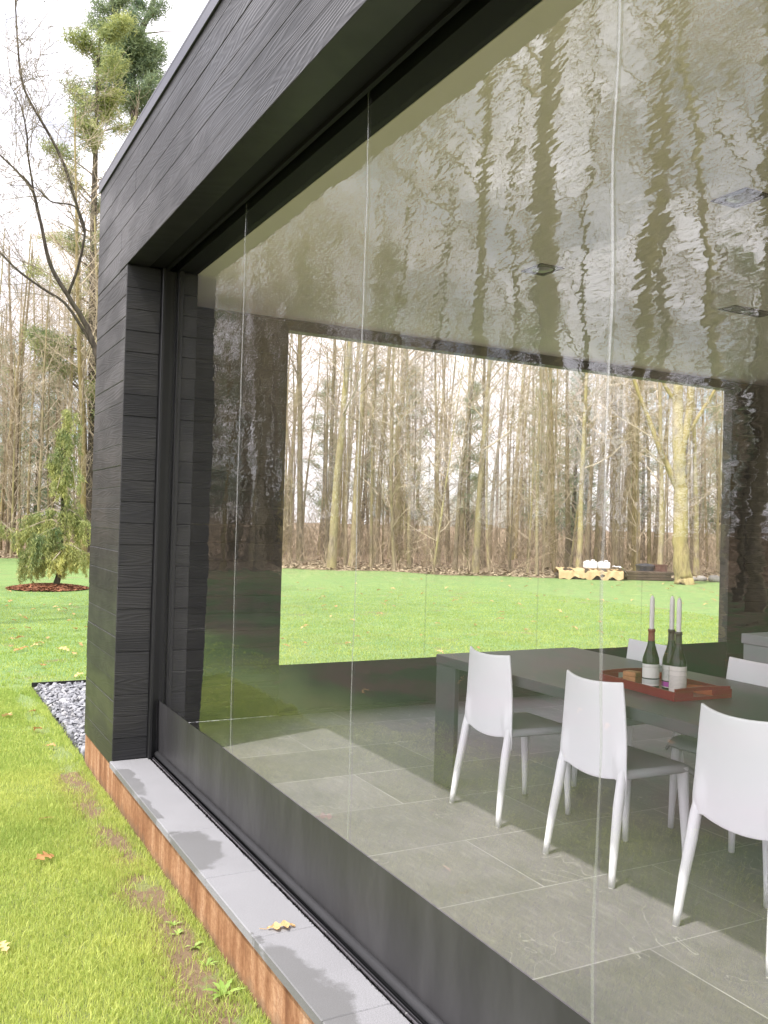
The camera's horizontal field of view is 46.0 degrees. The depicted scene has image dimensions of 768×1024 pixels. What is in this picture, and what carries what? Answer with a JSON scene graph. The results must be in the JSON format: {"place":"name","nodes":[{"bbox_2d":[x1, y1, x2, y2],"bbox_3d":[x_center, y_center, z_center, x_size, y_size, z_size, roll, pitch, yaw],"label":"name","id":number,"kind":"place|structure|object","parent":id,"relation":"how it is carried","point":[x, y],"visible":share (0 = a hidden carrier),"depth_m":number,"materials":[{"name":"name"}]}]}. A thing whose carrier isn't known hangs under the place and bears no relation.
{"place":"outdoors","nodes":[
{"label":"outdoors","id":0,"kind":"place"},
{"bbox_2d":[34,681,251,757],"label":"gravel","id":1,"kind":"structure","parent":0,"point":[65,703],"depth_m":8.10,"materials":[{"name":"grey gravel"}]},
{"bbox_2d":[0,558,718,1023],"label":"lawn","id":2,"kind":"structure","parent":0,"point":[642,592],"depth_m":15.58,"materials":[{"name":"green plant"}]},
{"bbox_2d":[5,583,88,591],"bbox_3d":[-7.773,1.740,20.930,1.840,0.120,1.840,2,-1,-28],"label":"mulch mound","id":3,"kind":"object","parent":2,"relation":"on","point":[48,591],"visible":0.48,"depth_m":20.23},
{"bbox_2d":[0,408,90,584],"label":"weeping conifer","id":4,"kind":"object","parent":3,"relation":"on","point":[42,559],"visible":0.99,"depth_m":20.92,"materials":[{"name":"green plant"}]},
{"bbox_2d":[0,0,109,363],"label":"bending tree","id":5,"kind":"object","parent":2,"relation":"on","point":[88,334],"visible":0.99,"depth_m":18.30,"materials":[{"name":"brown wood"}]},
{"bbox_2d":[84,0,767,1023],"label":"pavilion","id":6,"kind":"structure","parent":2,"relation":"on","point":[436,176],"depth_m":4.96,"materials":[{"name":"black wood"}]},
{"bbox_2d":[153,700,590,1023],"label":"roll down screen","id":7,"kind":"object","parent":6,"relation":"hanging from","point":[417,958],"visible":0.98,"depth_m":3.11,"materials":[{"name":"grey fabric"}]},
{"bbox_2d":[278,642,725,715],"bbox_3d":[1.371,0.153,8.052,4.852,2.950,0.039,2,-1,-28],"label":"roll down screen","id":8,"kind":"object","parent":6,"relation":"hanging from","point":[327,687],"visible":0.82,"depth_m":7.30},
{"bbox_2d":[710,187,767,208],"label":"ceiling light","id":9,"kind":"object","parent":6,"relation":"attached to","point":[741,197],"visible":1,"depth_m":4.14,"materials":[{"name":"white"}]},
{"bbox_2d":[554,567,615,579],"bbox_3d":[7.049,2.154,31.357,2.118,0.439,0.953,2,-1,1],"label":"log pile","id":10,"kind":"object","parent":2,"relation":"on","point":[556,574],"visible":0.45,"depth_m":30.99,"materials":[{"name":"beige wood"}]},
{"bbox_2d":[554,567,623,579],"bbox_3d":[7.081,2.168,31.344,2.200,0.475,1.078,2,-1,1],"label":"tarpaulin","id":11,"kind":"object","parent":10,"relation":"on","point":[616,574],"visible":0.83,"depth_m":30.88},
{"bbox_2d":[572,375,723,584],"bbox_3d":[9.699,-5.383,29.699,6.913,16.273,4.461,2,-1,8],"label":"mossy tree","id":12,"kind":"object","parent":2,"relation":"on","point":[682,428],"visible":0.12,"depth_m":29.79,"materials":[{"name":"beige plant"}]},
{"bbox_2d":[0,515,719,580],"bbox_3d":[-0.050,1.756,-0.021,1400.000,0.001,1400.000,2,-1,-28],"label":"forest floor","id":13,"kind":"structure","parent":0,"point":[420,559],"depth_m":45.78,"materials":[{"name":"brown plant"}]},
{"bbox_2d":[0,188,59,540],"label":"bare tree","id":14,"kind":"object","parent":13,"relation":"on","point":[11,420],"visible":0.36,"depth_m":41.69,"materials":[{"name":"brown plant"}]},
{"bbox_2d":[0,208,69,534],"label":"bare tree","id":15,"kind":"object","parent":13,"relation":"on","point":[11,444],"visible":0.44,"depth_m":42.61,"materials":[{"name":"brown plant"}]},
{"bbox_2d":[6,349,65,529],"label":"pine tree","id":16,"kind":"object","parent":13,"relation":"on","point":[36,491],"visible":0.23,"depth_m":43.46,"materials":[{"name":"green plant"}]},
{"bbox_2d":[0,326,75,555],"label":"bare tree","id":17,"kind":"object","parent":13,"relation":"on","point":[13,487],"visible":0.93,"depth_m":35.05,"materials":[{"name":"brown plant"}]},
{"bbox_2d":[1,220,75,548],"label":"bare tree","id":18,"kind":"object","parent":13,"relation":"on","point":[28,496],"visible":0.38,"depth_m":41.55,"materials":[{"name":"brown plant"}]},
{"bbox_2d":[0,251,83,552],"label":"bare tree","id":19,"kind":"object","parent":13,"relation":"on","point":[9,520],"visible":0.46,"depth_m":38.21,"materials":[{"name":"brown plant"}]},
{"bbox_2d":[0,257,86,550],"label":"bare tree","id":20,"kind":"object","parent":13,"relation":"on","point":[19,493],"visible":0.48,"depth_m":37.80,"materials":[{"name":"brown plant"}]},
{"bbox_2d":[0,216,87,550],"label":"bare tree","id":21,"kind":"object","parent":13,"relation":"on","point":[15,500],"visible":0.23,"depth_m":41.06,"materials":[{"name":"brown plant"}]},
{"bbox_2d":[0,283,91,535],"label":"bare tree","id":22,"kind":"object","parent":13,"relation":"on","point":[48,492],"visible":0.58,"depth_m":36.98,"materials":[{"name":"brown plant"}]},
{"bbox_2d":[0,219,97,516],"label":"bare tree","id":23,"kind":"object","parent":13,"relation":"on","point":[38,501],"visible":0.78,"depth_m":34.87,"materials":[{"name":"brown plant"}]},
{"bbox_2d":[2,152,100,554],"bbox_3d":[-12.808,-6.381,37.950,7.286,16.649,6.290,2,-1,-6],"label":"bare tree","id":24,"kind":"object","parent":13,"relation":"on","point":[71,376],"visible":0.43,"depth_m":37.33,"materials":[{"name":"brown plant"}]},
{"bbox_2d":[15,278,97,556],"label":"bare tree","id":25,"kind":"object","parent":13,"relation":"on","point":[81,441],"visible":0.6,"depth_m":34.75,"materials":[{"name":"brown plant"}]},
{"bbox_2d":[14,169,99,435],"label":"bare tree","id":26,"kind":"object","parent":13,"relation":"on","point":[95,260],"visible":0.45,"depth_m":36.38,"materials":[{"name":"brown plant"}]},
{"bbox_2d":[0,112,118,473],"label":"bare tree","id":27,"kind":"object","parent":13,"relation":"on","point":[60,260],"visible":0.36,"depth_m":38.39,"materials":[{"name":"brown plant"}]},
{"bbox_2d":[1,39,150,556],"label":"bare tree","id":28,"kind":"object","parent":13,"relation":"on","point":[83,450],"visible":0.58,"depth_m":35.17,"materials":[{"name":"brown plant"}]},
{"bbox_2d":[12,6,140,551],"bbox_3d":[-11.984,-9.764,38.648,7.638,23.574,6.579,2,-1,-28],"label":"pine tree","id":29,"kind":"object","parent":13,"relation":"on","point":[112,32],"visible":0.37,"depth_m":38.21,"materials":[{"name":"green plant"}]},
{"bbox_2d":[78,0,179,127],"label":"pine tree","id":30,"kind":"object","parent":13,"relation":"on","point":[147,60],"visible":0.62,"depth_m":41.75,"materials":[{"name":"green plant"}]},
{"bbox_2d":[286,333,318,561],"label":"bare tree","id":31,"kind":"object","parent":13,"relation":"on","point":[298,371],"visible":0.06,"depth_m":38.21,"materials":[{"name":"brown plant"}]},
{"bbox_2d":[284,334,326,559],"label":"bare tree","id":32,"kind":"object","parent":13,"relation":"on","point":[291,495],"visible":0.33,"depth_m":39.70,"materials":[{"name":"brown plant"}]},
{"bbox_2d":[302,376,347,550],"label":"pine tree","id":33,"kind":"object","parent":13,"relation":"on","point":[317,454],"visible":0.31,"depth_m":54.41,"materials":[{"name":"green plant"}]},
{"bbox_2d":[290,348,368,554],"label":"bare tree","id":34,"kind":"object","parent":13,"relation":"on","point":[324,480],"visible":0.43,"depth_m":46.38,"materials":[{"name":"brown plant"}]},
{"bbox_2d":[285,340,382,553],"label":"bare tree","id":35,"kind":"object","parent":13,"relation":"on","point":[326,507],"visible":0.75,"depth_m":37.61,"materials":[{"name":"brown plant"}]},
{"bbox_2d":[296,338,384,564],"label":"bare tree","id":36,"kind":"object","parent":13,"relation":"on","point":[346,500],"visible":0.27,"depth_m":36.92,"materials":[{"name":"brown plant"}]},
{"bbox_2d":[290,337,396,562],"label":"bare tree","id":37,"kind":"object","parent":13,"relation":"on","point":[330,474],"visible":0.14,"depth_m":38.16,"materials":[{"name":"brown plant"}]},
{"bbox_2d":[303,338,405,569],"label":"bare tree","id":38,"kind":"object","parent":13,"relation":"on","point":[332,552],"visible":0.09,"depth_m":32.94,"materials":[{"name":"brown plant"}]},
{"bbox_2d":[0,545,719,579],"bbox_3d":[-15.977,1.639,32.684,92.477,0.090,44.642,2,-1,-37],"label":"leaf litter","id":39,"kind":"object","parent":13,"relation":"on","point":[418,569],"visible":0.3,"depth_m":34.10,"materials":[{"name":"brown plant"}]},
{"bbox_2d":[0,417,720,576],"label":"undergrowth","id":40,"kind":"object","parent":13,"relation":"on","point":[498,551],"visible":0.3,"depth_m":43.53,"materials":[{"name":"brown plant"}]},
{"bbox_2d":[292,341,429,566],"bbox_3d":[-0.801,-7.948,35.510,8.950,20.450,7.726,2,-1,-39],"label":"bare tree","id":41,"kind":"object","parent":13,"relation":"on","point":[354,525],"visible":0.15,"depth_m":34.90,"materials":[{"name":"brown plant"}]},
{"bbox_2d":[310,345,421,566],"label":"bare tree","id":42,"kind":"object","parent":13,"relation":"on","point":[372,477],"visible":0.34,"depth_m":34.71,"materials":[{"name":"brown plant"}]},
{"bbox_2d":[0,326,738,556],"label":"wood","id":43,"kind":"object","parent":13,"relation":"on","point":[496,501],"visible":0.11,"depth_m":70.53,"materials":[{"name":"brown wood"}]},
{"bbox_2d":[321,342,417,556],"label":"bare tree","id":44,"kind":"object","parent":13,"relation":"on","point":[352,412],"visible":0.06,"depth_m":44.99,"materials":[{"name":"brown plant"}]},
{"bbox_2d":[342,375,421,563],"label":"bare tree","id":45,"kind":"object","parent":13,"relation":"on","point":[382,562],"visible":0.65,"depth_m":38.38,"materials":[{"name":"brown plant"}]},
{"bbox_2d":[322,343,451,570],"bbox_3d":[0.273,-4.033,33.050,5.158,12.685,5.707,2,-1,-3],"label":"bare tree","id":46,"kind":"object","parent":13,"relation":"on","point":[391,464],"visible":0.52,"depth_m":32.99,"materials":[{"name":"brown plant"}]},
{"bbox_2d":[328,342,449,567],"bbox_3d":[0.647,-4.673,33.810,5.572,13.887,4.286,2,-1,-40],"label":"bare tree","id":47,"kind":"object","parent":13,"relation":"on","point":[409,564],"visible":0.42,"depth_m":34.23,"materials":[{"name":"brown plant"}]},
{"bbox_2d":[319,341,466,563],"bbox_3d":[-0.037,-7.152,38.873,7.165,18.964,8.299,1,-1,42],"label":"bare tree","id":48,"kind":"object","parent":13,"relation":"on","point":[377,515],"visible":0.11,"depth_m":38.31,"materials":[{"name":"brown plant"}]},
{"bbox_2d":[382,364,434,553],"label":"pine tree","id":49,"kind":"object","parent":13,"relation":"on","point":[420,445],"visible":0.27,"depth_m":52.47,"materials":[{"name":"green plant"}]},
{"bbox_2d":[368,350,460,563],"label":"bare tree","id":50,"kind":"object","parent":13,"relation":"on","point":[414,499],"visible":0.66,"depth_m":38.76,"materials":[{"name":"brown plant"}]},
{"bbox_2d":[368,346,468,562],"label":"bare tree","id":51,"kind":"object","parent":13,"relation":"on","point":[397,524],"visible":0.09,"depth_m":40.00,"materials":[{"name":"brown plant"}]},
{"bbox_2d":[395,352,471,560],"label":"bare tree","id":52,"kind":"object","parent":13,"relation":"on","point":[448,508],"visible":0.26,"depth_m":43.22,"materials":[{"name":"brown plant"}]},
{"bbox_2d":[390,353,496,561],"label":"bare tree","id":53,"kind":"object","parent":13,"relation":"on","point":[440,446],"visible":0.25,"depth_m":42.28,"materials":[{"name":"brown plant"}]},
{"bbox_2d":[391,354,500,573],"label":"bare tree","id":54,"kind":"object","parent":13,"relation":"on","point":[440,517],"visible":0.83,"depth_m":31.66,"materials":[{"name":"brown plant"}]},
{"bbox_2d":[382,351,510,563],"bbox_3d":[2.581,-4.916,39.544,5.516,14.601,6.390,1,-1,32],"label":"bare tree","id":55,"kind":"object","parent":13,"relation":"on","point":[437,480],"visible":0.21,"depth_m":39.81,"materials":[{"name":"brown plant"}]},
{"bbox_2d":[422,398,499,566],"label":"bare tree","id":56,"kind":"object","parent":13,"relation":"on","point":[465,531],"visible":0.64,"depth_m":37.40,"materials":[{"name":"brown plant"}]},
{"bbox_2d":[443,379,495,556],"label":"tree","id":57,"kind":"object","parent":13,"relation":"on","point":[472,458],"visible":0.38,"depth_m":50.31,"materials":[{"name":"green plant"}]},
{"bbox_2d":[431,356,520,566],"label":"bare tree","id":58,"kind":"object","parent":13,"relation":"on","point":[483,563],"visible":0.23,"depth_m":37.11,"materials":[{"name":"brown plant"}]},
{"bbox_2d":[420,354,535,571],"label":"bare tree","id":59,"kind":"object","parent":13,"relation":"on","point":[457,529],"visible":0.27,"depth_m":33.67,"materials":[{"name":"brown plant"}]},
{"bbox_2d":[433,360,535,571],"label":"bare tree","id":60,"kind":"object","parent":13,"relation":"on","point":[486,512],"visible":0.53,"depth_m":33.90,"materials":[{"name":"brown plant"}]},
{"bbox_2d":[452,356,534,563],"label":"bare tree","id":61,"kind":"object","parent":13,"relation":"on","point":[494,483],"visible":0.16,"depth_m":41.15,"materials":[{"name":"brown plant"}]},
{"bbox_2d":[443,360,549,574],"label":"bare tree","id":62,"kind":"object","parent":13,"relation":"on","point":[475,566],"visible":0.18,"depth_m":32.38,"materials":[{"name":"brown plant"}]},
{"bbox_2d":[472,361,550,568],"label":"bare tree","id":63,"kind":"object","parent":13,"relation":"on","point":[511,522],"visible":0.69,"depth_m":36.74,"materials":[{"name":"brown plant"}]},
{"bbox_2d":[492,364,571,559],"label":"bare tree","id":64,"kind":"object","parent":13,"relation":"on","point":[518,449],"visible":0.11,"depth_m":47.66,"materials":[{"name":"brown plant"}]},
{"bbox_2d":[476,364,588,572],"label":"bare tree","id":65,"kind":"object","parent":13,"relation":"on","point":[529,536],"visible":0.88,"depth_m":33.38,"materials":[{"name":"brown plant"}]},
{"bbox_2d":[486,363,580,575],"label":"bare tree","id":66,"kind":"object","parent":13,"relation":"on","point":[537,497],"visible":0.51,"depth_m":32.40,"materials":[{"name":"brown plant"}]},
{"bbox_2d":[490,383,576,567],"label":"bare tree","id":67,"kind":"object","parent":13,"relation":"on","point":[529,473],"visible":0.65,"depth_m":36.76,"materials":[{"name":"brown plant"}]},
{"bbox_2d":[488,361,596,569],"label":"bare tree","id":68,"kind":"object","parent":13,"relation":"on","point":[556,431],"visible":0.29,"depth_m":37.43,"materials":[{"name":"brown plant"}]},
{"bbox_2d":[519,367,574,535],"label":"pine tree","id":69,"kind":"object","parent":13,"relation":"on","point":[541,513],"visible":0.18,"depth_m":54.43,"materials":[{"name":"green plant"}]},
{"bbox_2d":[510,366,593,571],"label":"bare tree","id":70,"kind":"object","parent":13,"relation":"on","point":[545,502],"visible":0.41,"depth_m":33.98,"materials":[{"name":"brown plant"}]},
{"bbox_2d":[494,365,610,567],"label":"bare tree","id":71,"kind":"object","parent":13,"relation":"on","point":[548,564],"visible":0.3,"depth_m":39.81,"materials":[{"name":"brown plant"}]},
{"bbox_2d":[529,365,601,570],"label":"bare tree","id":72,"kind":"object","parent":13,"relation":"on","point":[552,490],"visible":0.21,"depth_m":36.39,"materials":[{"name":"brown plant"}]},
{"bbox_2d":[515,369,634,566],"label":"bare tree","id":73,"kind":"object","parent":13,"relation":"on","point":[568,529],"visible":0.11,"depth_m":38.54,"materials":[{"name":"brown plant"}]},
{"bbox_2d":[525,372,632,567],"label":"bare tree","id":74,"kind":"object","parent":13,"relation":"on","point":[575,521],"visible":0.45,"depth_m":36.72,"materials":[{"name":"brown plant"}]},
{"bbox_2d":[555,371,609,560],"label":"pine tree","id":75,"kind":"object","parent":13,"relation":"on","point":[573,511],"visible":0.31,"depth_m":40.50,"materials":[{"name":"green plant"}]},
{"bbox_2d":[555,371,620,559],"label":"pine tree","id":76,"kind":"object","parent":13,"relation":"on","point":[594,480],"visible":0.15,"depth_m":46.03,"materials":[{"name":"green plant"}]},
{"bbox_2d":[533,373,657,561],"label":"bare tree","id":77,"kind":"object","parent":13,"relation":"on","point":[598,504],"visible":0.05,"depth_m":39.85,"materials":[{"name":"brown plant"}]},
{"bbox_2d":[547,370,648,568],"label":"bare tree","id":78,"kind":"object","parent":13,"relation":"on","point":[614,470],"visible":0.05,"depth_m":35.96,"materials":[{"name":"brown plant"}]},
{"bbox_2d":[548,369,652,561],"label":"bare tree","id":79,"kind":"object","parent":13,"relation":"on","point":[587,530],"visible":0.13,"depth_m":37.60,"materials":[{"name":"brown plant"}]},
{"bbox_2d":[548,373,664,567],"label":"bare tree","id":80,"kind":"object","parent":13,"relation":"on","point":[578,563],"visible":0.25,"depth_m":33.34,"materials":[{"name":"beige plant"}]},
{"bbox_2d":[541,368,671,562],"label":"bare tree","id":81,"kind":"object","parent":13,"relation":"on","point":[601,511],"visible":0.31,"depth_m":38.05,"materials":[{"name":"brown plant"}]},
{"bbox_2d":[557,373,669,569],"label":"bare tree","id":82,"kind":"object","parent":13,"relation":"on","point":[617,531],"visible":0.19,"depth_m":34.71,"materials":[{"name":"brown plant"}]},
{"bbox_2d":[582,374,683,570],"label":"bare tree","id":83,"kind":"object","parent":13,"relation":"on","point":[635,519],"visible":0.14,"depth_m":35.62,"materials":[{"name":"brown plant"}]},
{"bbox_2d":[600,376,671,568],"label":"bare tree","id":84,"kind":"object","parent":13,"relation":"on","point":[621,527],"visible":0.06,"depth_m":40.02,"materials":[{"name":"brown plant"}]},
{"bbox_2d":[591,378,684,563],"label":"bare tree","id":85,"kind":"object","parent":13,"relation":"on","point":[637,505],"visible":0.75,"depth_m":33.93,"materials":[{"name":"brown plant"}]},
{"bbox_2d":[617,384,672,559],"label":"pine tree","id":86,"kind":"object","parent":13,"relation":"on","point":[642,492],"visible":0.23,"depth_m":52.56,"materials":[{"name":"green plant"}]},
{"bbox_2d":[600,379,697,563],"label":"bare tree","id":87,"kind":"object","parent":13,"relation":"on","point":[649,558],"visible":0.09,"depth_m":36.13,"materials":[{"name":"brown plant"}]},
{"bbox_2d":[597,384,723,513],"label":"bare tree","id":88,"kind":"object","parent":13,"relation":"on","point":[688,459],"visible":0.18,"depth_m":34.92,"materials":[{"name":"brown plant"}]},
{"bbox_2d":[601,383,721,552],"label":"bare tree","id":89,"kind":"object","parent":13,"relation":"on","point":[666,484],"visible":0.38,"depth_m":35.04,"materials":[{"name":"brown plant"}]},
{"bbox_2d":[610,378,713,564],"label":"bare tree","id":90,"kind":"object","parent":13,"relation":"on","point":[661,519],"visible":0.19,"depth_m":33.35,"materials":[{"name":"beige plant"}]},
{"bbox_2d":[618,379,721,575],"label":"bare tree","id":91,"kind":"object","parent":13,"relation":"on","point":[696,565],"visible":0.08,"depth_m":35.02,"materials":[{"name":"beige plant"}]},
{"bbox_2d":[688,389,723,562],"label":"pine tree","id":92,"kind":"object","parent":13,"relation":"on","point":[716,472],"visible":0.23,"depth_m":50.30,"materials":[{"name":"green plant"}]},
{"bbox_2d":[0,0,723,532],"label":"sky","id":93,"kind":"structure","parent":0,"point":[182,19],"materials":[{"name":"white"}]},
{"bbox_2d":[134,695,767,1023],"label":"floor","id":94,"kind":"structure","parent":0,"point":[561,921],"depth_m":4.10,"materials":[{"name":"grey tile"}]},
{"bbox_2d":[449,646,570,827],"bbox_3d":[0.695,1.149,4.791,0.522,0.843,0.456,2,-1,-28],"label":"dining chair","id":95,"kind":"object","parent":94,"relation":"on","point":[489,705],"visible":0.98,"depth_m":4.68,"materials":[{"name":"white plastic"}]},
{"bbox_2d":[434,647,767,788],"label":"dining table","id":96,"kind":"object","parent":94,"relation":"on","point":[543,671],"visible":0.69,"depth_m":4.78,"materials":[{"name":"wood"}]},
{"bbox_2d":[599,668,731,701],"bbox_3d":[1.330,0.816,4.310,0.340,0.060,0.530,2,-1,-24],"label":"serving tray","id":97,"kind":"object","parent":96,"relation":"on","point":[681,694],"visible":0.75,"depth_m":4.13,"materials":[{"name":"red paint"}]},
{"bbox_2d":[642,629,659,687],"bbox_3d":[1.253,0.689,4.242,0.078,0.282,0.079,2,-1,10],"label":"wine bottle","id":98,"kind":"object","parent":97,"relation":"on","point":[650,668],"visible":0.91,"depth_m":4.21,"materials":[{"name":"green glass"}]},
{"bbox_2d":[668,631,686,691],"bbox_3d":[1.350,0.691,4.152,0.078,0.282,0.079,2,-1,10],"label":"wine bottle","id":99,"kind":"object","parent":97,"relation":"on","point":[677,671],"visible":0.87,"depth_m":4.13,"materials":[{"name":"green glass"}]},
{"bbox_2d":[543,670,694,888],"bbox_3d":[1.072,1.151,4.077,0.522,0.843,0.456,2,-1,-29],"label":"dining chair","id":100,"kind":"object","parent":94,"relation":"on","point":[593,741],"visible":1,"depth_m":3.97,"materials":[{"name":"white plastic"}]},
{"bbox_2d":[571,638,683,786],"bbox_3d":[1.386,1.173,5.170,0.522,0.843,0.456,2,-1,-28],"label":"dining chair","id":101,"kind":"object","parent":94,"relation":"on","point":[636,649],"visible":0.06,"depth_m":5.35,"materials":[{"name":"white plastic"}]},
{"bbox_2d":[664,657,767,852],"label":"dining chair","id":102,"kind":"object","parent":94,"relation":"on","point":[747,671],"visible":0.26,"depth_m":4.54,"materials":[{"name":"white plastic"}]},
{"bbox_2d":[672,703,767,977],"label":"dining chair","id":103,"kind":"object","parent":94,"relation":"on","point":[730,788],"visible":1,"depth_m":3.28,"materials":[{"name":"white plastic"}]},
{"bbox_2d":[741,632,767,663],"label":"concrete counter","id":104,"kind":"object","parent":94,"relation":"on","point":[755,647],"visible":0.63,"depth_m":6.73,"materials":[{"name":"grey concrete"}]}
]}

